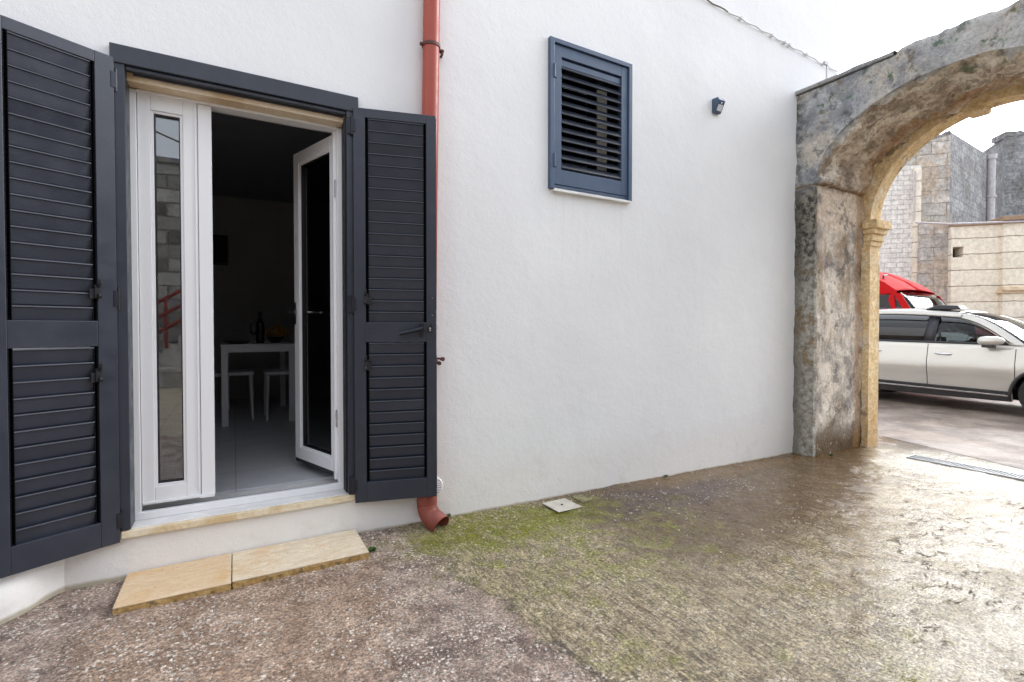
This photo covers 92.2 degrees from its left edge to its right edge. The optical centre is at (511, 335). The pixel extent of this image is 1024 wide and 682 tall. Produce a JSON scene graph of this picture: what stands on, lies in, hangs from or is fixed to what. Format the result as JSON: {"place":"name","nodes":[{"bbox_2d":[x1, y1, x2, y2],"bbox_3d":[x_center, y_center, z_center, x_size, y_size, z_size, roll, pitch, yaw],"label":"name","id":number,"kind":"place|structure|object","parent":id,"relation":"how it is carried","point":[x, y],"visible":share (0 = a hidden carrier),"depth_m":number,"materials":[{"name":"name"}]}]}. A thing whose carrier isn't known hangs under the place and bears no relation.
{"place":"outdoors","nodes":[
{"label":"outdoors","id":0,"kind":"place"},
{"bbox_2d":[0,435,1023,681],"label":"ground","id":1,"kind":"structure","parent":0,"point":[964,627],"depth_m":2.15,"materials":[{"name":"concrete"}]},
{"bbox_2d":[112,553,231,614],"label":"stone slab","id":2,"kind":"structure","parent":1,"relation":"on","point":[204,576],"depth_m":2.19,"materials":[{"name":"stone"}]},
{"bbox_2d":[232,529,368,588],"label":"stone slab","id":3,"kind":"structure","parent":1,"relation":"on","point":[280,558],"depth_m":2.45,"materials":[{"name":"stone"}]},
{"bbox_2d":[367,547,375,551],"bbox_3d":[-0.731,1.115,2.590,0.055,0.027,0.048,0,1,7],"label":"weed","id":4,"kind":"object","parent":1,"relation":"on","point":[370,549],"visible":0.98,"depth_m":2.58,"materials":[{"name":"green plant"}]},
{"bbox_2d":[0,0,837,624],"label":"white house","id":5,"kind":"structure","parent":1,"relation":"on","point":[600,292],"depth_m":3.07,"materials":[{"name":"paint"}]},
{"bbox_2d":[137,92,214,505],"bbox_3d":[-1.685,-0.176,2.484,0.306,2.011,0.067,-1,1,-29],"label":"fixed door leaf","id":6,"kind":"structure","parent":5,"relation":"in","point":[195,120],"depth_m":2.48,"materials":[{"name":"white plastic"}]},
{"bbox_2d":[168,231,227,264],"bbox_3d":[-3.845,-1.071,6.050,0.618,0.370,0.052,-1,1,-29],"label":"television","id":7,"kind":"object","parent":5,"relation":"attached to","point":[220,249],"visible":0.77,"depth_m":6.11,"materials":[{"name":"black plastic"}]},
{"bbox_2d":[214,369,253,419],"bbox_3d":[-2.902,0.338,4.937,0.556,1.005,0.419,-1,1,-29],"label":"stool","id":8,"kind":"object","parent":5,"relation":"on","point":[241,372],"visible":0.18,"depth_m":4.90,"materials":[{"name":"white wood"}]},
{"bbox_2d":[220,341,294,426],"bbox_3d":[-2.693,0.452,5.206,0.640,0.765,1.140,-1,1,-29],"label":"dining table","id":9,"kind":"object","parent":5,"relation":"on","point":[282,347],"visible":0.86,"depth_m":4.79,"materials":[{"name":"white paint"}]},
{"bbox_2d":[221,341,250,343],"bbox_3d":[-2.683,0.063,4.803,0.260,0.024,0.260,-1,1,-29],"label":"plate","id":10,"kind":"object","parent":9,"relation":"on","point":[235,342],"visible":1,"depth_m":4.73,"materials":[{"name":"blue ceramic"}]},
{"bbox_2d":[250,323,257,343],"bbox_3d":[-2.532,-0.025,4.829,0.068,0.199,0.067,-1,1,-29],"label":"wine glass","id":11,"kind":"object","parent":9,"relation":"on","point":[253,333],"visible":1,"depth_m":4.82,"materials":[{"name":"clear glass"}]},
{"bbox_2d":[256,312,263,342],"bbox_3d":[-2.529,-0.084,4.945,0.076,0.314,0.076,-1,1,-29],"label":"wine bottle","id":12,"kind":"object","parent":9,"relation":"on","point":[260,332],"visible":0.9,"depth_m":4.92,"materials":[{"name":"black glass"}]},
{"bbox_2d":[264,325,290,342],"bbox_3d":[-2.461,-0.024,5.102,0.275,0.187,0.282,0,1,18],"label":"fruit bowl","id":13,"kind":"object","parent":9,"relation":"on","point":[281,332],"visible":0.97,"depth_m":5.07,"materials":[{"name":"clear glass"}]},
{"bbox_2d":[263,368,288,420],"bbox_3d":[-2.284,0.334,5.147,0.556,1.005,0.419,-1,1,-29],"label":"stool","id":14,"kind":"object","parent":5,"relation":"on","point":[266,372],"visible":0.19,"depth_m":4.91,"materials":[{"name":"white wood"}]},
{"bbox_2d":[288,135,337,474],"bbox_3d":[-1.199,-0.177,3.054,0.554,1.997,0.180,1,1,42],"label":"open door leaf","id":15,"kind":"structure","parent":5,"relation":"in","point":[312,166],"depth_m":3.10,"materials":[{"name":"white plastic"}]},
{"bbox_2d":[417,0,448,531],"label":"downpipe","id":16,"kind":"object","parent":5,"relation":"attached to","point":[431,515],"visible":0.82,"depth_m":2.88,"materials":[{"name":"metal"}]},
{"bbox_2d":[437,477,442,494],"bbox_3d":[-0.479,0.923,3.009,0.124,0.124,0.014,-1,1,-29],"label":"wall vent","id":17,"kind":"object","parent":5,"relation":"attached to","point":[439,485],"depth_m":3.02,"materials":[{"name":"white plastic"}]},
{"bbox_2d":[561,68,613,179],"bbox_3d":[0.502,-1.535,3.697,0.660,0.960,0.105,-1,1,-29],"label":"inner window frame","id":18,"kind":"structure","parent":5,"relation":"in","point":[563,71],"depth_m":3.73,"materials":[{"name":"black plastic"}]},
{"bbox_2d":[712,97,724,114],"bbox_3d":[1.755,-1.956,4.185,0.081,0.120,0.073,-1,1,-29],"label":"wall lamp","id":19,"kind":"object","parent":5,"relation":"attached to","point":[718,103],"visible":1,"depth_m":4.17,"materials":[{"name":"blue metal"}]},
{"bbox_2d":[707,0,838,71],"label":"roof edge","id":20,"kind":"object","parent":5,"relation":"attached to","point":[771,35],"depth_m":4.55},
{"bbox_2d":[542,498,581,511],"bbox_3d":[0.333,1.127,3.286,0.194,0.008,0.194,-1,1,-29],"label":"access cover","id":21,"kind":"object","parent":1,"relation":"on","point":[561,505],"visible":1,"depth_m":3.27,"materials":[{"name":"concrete"}]},
{"bbox_2d":[572,494,591,502],"bbox_3d":[0.485,1.130,3.422,0.095,0.010,0.130,-1,1,-29],"label":"mossy cover","id":22,"kind":"object","parent":1,"relation":"on","point":[581,498],"visible":1,"depth_m":3.41,"materials":[{"name":"concrete"}]},
{"bbox_2d":[880,165,921,307],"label":"whitewashed building","id":23,"kind":"structure","parent":1,"relation":"on","point":[901,210],"depth_m":16.38,"materials":[{"name":"brick"}]},
{"bbox_2d":[792,0,1023,456],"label":"stone archway","id":24,"kind":"object","parent":1,"relation":"on","point":[867,131],"visible":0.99,"depth_m":4.71,"materials":[{"name":"grey stone"}]},
{"bbox_2d":[823,61,827,78],"bbox_3d":[3.037,-2.496,4.768,0.065,0.305,0.020,-1,1,-29],"label":"metal rod","id":25,"kind":"object","parent":24,"relation":"on","point":[825,63],"visible":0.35,"depth_m":4.76,"materials":[{"name":"grey metal"}]},
{"bbox_2d":[905,130,1004,222],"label":"stone tower house","id":26,"kind":"structure","parent":1,"relation":"on","point":[963,180],"depth_m":17.39,"materials":[{"name":"grey stone"}]},
{"bbox_2d":[917,221,1000,329],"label":"boundary wall","id":27,"kind":"structure","parent":1,"relation":"on","point":[959,265],"depth_m":15.55,"materials":[{"name":"beige stone"}]},
{"bbox_2d":[906,455,1023,480],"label":"drain grate","id":28,"kind":"object","parent":1,"relation":"on","point":[1019,477],"visible":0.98,"depth_m":4.29,"materials":[{"name":"grey metal"}]},
{"bbox_2d":[983,130,1023,215],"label":"dark stone building","id":29,"kind":"structure","parent":1,"relation":"on","point":[1007,147],"depth_m":21.97,"materials":[{"name":"grey stone"}]},
{"bbox_2d":[987,215,1023,340],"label":"gate pier","id":30,"kind":"structure","parent":1,"relation":"on","point":[1010,290],"depth_m":15.07,"materials":[{"name":"stone"}]},
{"bbox_2d":[915,220,1023,224],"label":"coping","id":31,"kind":"object","parent":30,"relation":"attached to","point":[1019,221],"visible":1,"depth_m":15.26,"materials":[{"name":"grey stone"}]},
{"bbox_2d":[837,0,1023,151],"label":"sky","id":32,"kind":"structure","parent":0,"point":[868,30],"materials":[{"name":"white"}]},
{"bbox_2d":[878,389,1023,468],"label":"road","id":33,"kind":"structure","parent":0,"point":[989,430],"depth_m":6.56,"materials":[{"name":"grey asphalt"}]},
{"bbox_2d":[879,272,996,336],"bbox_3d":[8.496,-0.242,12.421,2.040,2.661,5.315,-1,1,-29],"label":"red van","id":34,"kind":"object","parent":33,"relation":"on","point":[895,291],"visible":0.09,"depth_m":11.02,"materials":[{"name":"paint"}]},
{"bbox_2d":[878,305,1023,407],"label":"parked car","id":35,"kind":"object","parent":33,"relation":"on","point":[945,350],"visible":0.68,"depth_m":7.88,"materials":[{"name":"silver metal"}]}
]}

